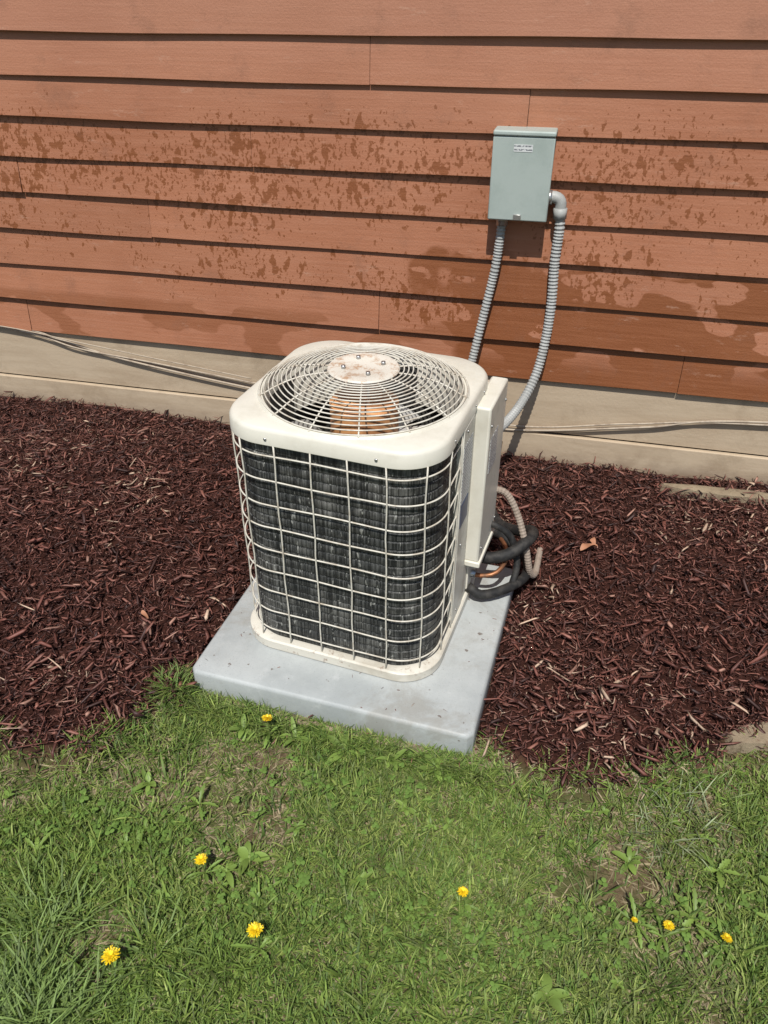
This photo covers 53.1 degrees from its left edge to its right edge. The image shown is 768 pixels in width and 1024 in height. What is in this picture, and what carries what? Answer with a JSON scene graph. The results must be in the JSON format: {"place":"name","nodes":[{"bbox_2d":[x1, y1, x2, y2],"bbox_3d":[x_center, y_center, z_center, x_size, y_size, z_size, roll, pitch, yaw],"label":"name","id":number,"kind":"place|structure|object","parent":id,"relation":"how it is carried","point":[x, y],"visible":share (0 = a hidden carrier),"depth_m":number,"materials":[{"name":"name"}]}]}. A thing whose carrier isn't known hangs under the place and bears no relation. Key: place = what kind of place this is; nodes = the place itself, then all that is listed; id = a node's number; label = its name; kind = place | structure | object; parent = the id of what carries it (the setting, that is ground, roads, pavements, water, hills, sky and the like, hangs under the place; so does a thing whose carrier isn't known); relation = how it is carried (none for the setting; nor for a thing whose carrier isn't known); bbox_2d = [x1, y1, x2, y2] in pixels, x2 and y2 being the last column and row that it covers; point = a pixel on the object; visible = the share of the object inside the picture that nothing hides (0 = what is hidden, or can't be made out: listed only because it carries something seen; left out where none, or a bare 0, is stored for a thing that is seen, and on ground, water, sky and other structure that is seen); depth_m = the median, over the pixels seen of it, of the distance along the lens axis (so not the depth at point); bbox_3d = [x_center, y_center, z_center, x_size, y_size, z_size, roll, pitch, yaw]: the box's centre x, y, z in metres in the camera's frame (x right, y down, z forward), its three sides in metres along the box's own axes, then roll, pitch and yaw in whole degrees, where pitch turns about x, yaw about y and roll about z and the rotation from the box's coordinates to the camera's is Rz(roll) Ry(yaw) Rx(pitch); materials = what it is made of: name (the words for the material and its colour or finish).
{"place":"outdoors","nodes":[
{"label":"outdoors","id":0,"kind":"place"},
{"bbox_2d":[0,658,767,1023],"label":"grass","id":1,"kind":"structure","parent":0,"point":[40,982],"depth_m":1.59,"materials":[{"name":"green plant"}]},
{"bbox_2d":[0,391,767,1023],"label":"ground","id":2,"kind":"structure","parent":0,"point":[522,759],"depth_m":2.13,"materials":[{"name":"brown wood"}]},
{"bbox_2d":[87,945,124,996],"bbox_3d":[-0.518,0.842,1.432,0.061,0.084,0.092,-22,40,-28],"label":"dandelion","id":3,"kind":"object","parent":2,"relation":"on","point":[109,956],"visible":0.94,"depth_m":1.42,"materials":[{"name":"yellow plant"}]},
{"bbox_2d":[141,610,148,618],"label":"dry leaf","id":4,"kind":"object","parent":2,"relation":"on","point":[143,612],"visible":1,"depth_m":2.15,"materials":[{"name":"plant"}]},
{"bbox_2d":[183,852,224,884],"bbox_3d":[-0.370,0.740,1.591,0.066,0.066,0.079,19,39,25],"label":"dandelion","id":5,"kind":"object","parent":2,"relation":"on","point":[202,859],"visible":1,"depth_m":1.60,"materials":[{"name":"green plant"}]},
{"bbox_2d":[230,921,286,961],"bbox_3d":[-0.240,0.818,1.467,0.106,0.079,0.056,0,35,0],"label":"dandelion","id":6,"kind":"object","parent":2,"relation":"on","point":[255,928],"visible":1,"depth_m":1.47,"materials":[{"name":"green plant"}]},
{"bbox_2d":[253,714,278,748],"bbox_3d":[-0.288,0.535,1.893,0.058,0.073,0.064,25,42,31],"label":"dandelion","id":7,"kind":"object","parent":2,"relation":"on","point":[267,717],"visible":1,"depth_m":1.89,"materials":[{"name":"green plant"}]},
{"bbox_2d":[199,687,493,770],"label":"grass","id":8,"kind":"structure","parent":2,"relation":"on","point":[408,744],"depth_m":1.91,"materials":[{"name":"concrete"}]},
{"bbox_2d":[193,563,513,755],"bbox_3d":[-0.050,0.328,2.189,0.750,0.093,0.670,10,36,14],"label":"equipment pad","id":9,"kind":"object","parent":2,"relation":"on","point":[455,685],"visible":0.56,"depth_m":1.96,"materials":[{"name":"grey concrete"}]},
{"bbox_2d":[229,341,542,681],"bbox_3d":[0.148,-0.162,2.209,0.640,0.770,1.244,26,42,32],"label":"air conditioner unit","id":10,"kind":"object","parent":9,"relation":"on","point":[370,471],"visible":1,"depth_m":1.84,"materials":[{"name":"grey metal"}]},
{"bbox_2d":[0,713,767,1015],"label":"broadleaf weeds","id":11,"kind":"object","parent":2,"relation":"on","point":[245,854],"visible":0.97,"depth_m":1.60,"materials":[{"name":"green plant"}]},
{"bbox_2d":[0,36,767,456],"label":"wall backing","id":12,"kind":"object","parent":2,"relation":"on","point":[510,428],"depth_m":2.90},
{"bbox_2d":[0,0,767,401],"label":"siding","id":13,"kind":"object","parent":12,"relation":"attached to","point":[274,176],"visible":0.98,"depth_m":2.52,"materials":[{"name":"brown wood"}]},
{"bbox_2d":[468,126,566,430],"bbox_3d":[0.341,-0.702,2.458,0.252,0.913,0.477,24,41,31],"label":"electrical disconnect box","id":14,"kind":"object","parent":13,"relation":"attached to","point":[521,170],"visible":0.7,"depth_m":2.38,"materials":[{"name":"metal"}]},
{"bbox_2d":[0,328,767,455],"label":"skirt board","id":15,"kind":"object","parent":12,"relation":"attached to","point":[548,403],"depth_m":2.87,"materials":[{"name":"paint"}]},
{"bbox_2d":[0,326,767,431],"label":"wall cable","id":16,"kind":"object","parent":15,"relation":"attached to","point":[740,422],"depth_m":3.05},
{"bbox_2d":[0,373,767,484],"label":"foundation ledge","id":17,"kind":"object","parent":12,"relation":"attached to","point":[665,460],"depth_m":2.92,"materials":[{"name":"paint"}]},
{"bbox_2d":[439,882,480,929],"bbox_3d":[0.145,0.782,1.547,0.076,0.064,0.086,-22,40,-28],"label":"dandelion","id":18,"kind":"object","parent":2,"relation":"on","point":[462,890],"visible":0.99,"depth_m":1.54,"materials":[{"name":"green plant"}]},
{"bbox_2d":[580,543,597,550],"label":"dry leaf","id":19,"kind":"object","parent":2,"relation":"on","point":[583,546],"visible":1,"depth_m":2.43,"materials":[{"name":"plant"}]},
{"bbox_2d":[590,537,595,546],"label":"dry leaf","id":20,"kind":"object","parent":2,"relation":"on","point":[593,540],"visible":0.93,"depth_m":2.45,"materials":[{"name":"plant"}]},
{"bbox_2d":[610,892,658,948],"bbox_3d":[0.499,0.808,1.523,0.049,0.039,0.093,-17,38,-23],"label":"dandelion","id":21,"kind":"object","parent":2,"relation":"on","point":[634,919],"visible":1,"depth_m":1.52,"materials":[{"name":"green plant"}]},
{"bbox_2d":[647,910,689,952],"bbox_3d":[0.544,0.819,1.496,0.074,0.052,0.086,27,43,33],"label":"dandelion","id":22,"kind":"object","parent":2,"relation":"on","point":[668,924],"visible":1,"depth_m":1.50,"materials":[{"name":"green plant"}]},
{"bbox_2d":[656,483,767,505],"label":"paving stone","id":23,"kind":"object","parent":2,"relation":"on","point":[719,493],"visible":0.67,"depth_m":2.71,"materials":[{"name":"concrete"}]},
{"bbox_2d":[695,916,737,960],"bbox_3d":[0.646,0.830,1.484,0.083,0.058,0.078,-11,36,-16],"label":"dandelion","id":24,"kind":"object","parent":2,"relation":"on","point":[726,936],"visible":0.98,"depth_m":1.49,"materials":[{"name":"green plant"}]},
{"bbox_2d":[725,722,767,753],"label":"paving stone","id":25,"kind":"object","parent":2,"relation":"on","point":[747,744],"visible":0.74,"depth_m":1.86,"materials":[{"name":"concrete"}]}
]}

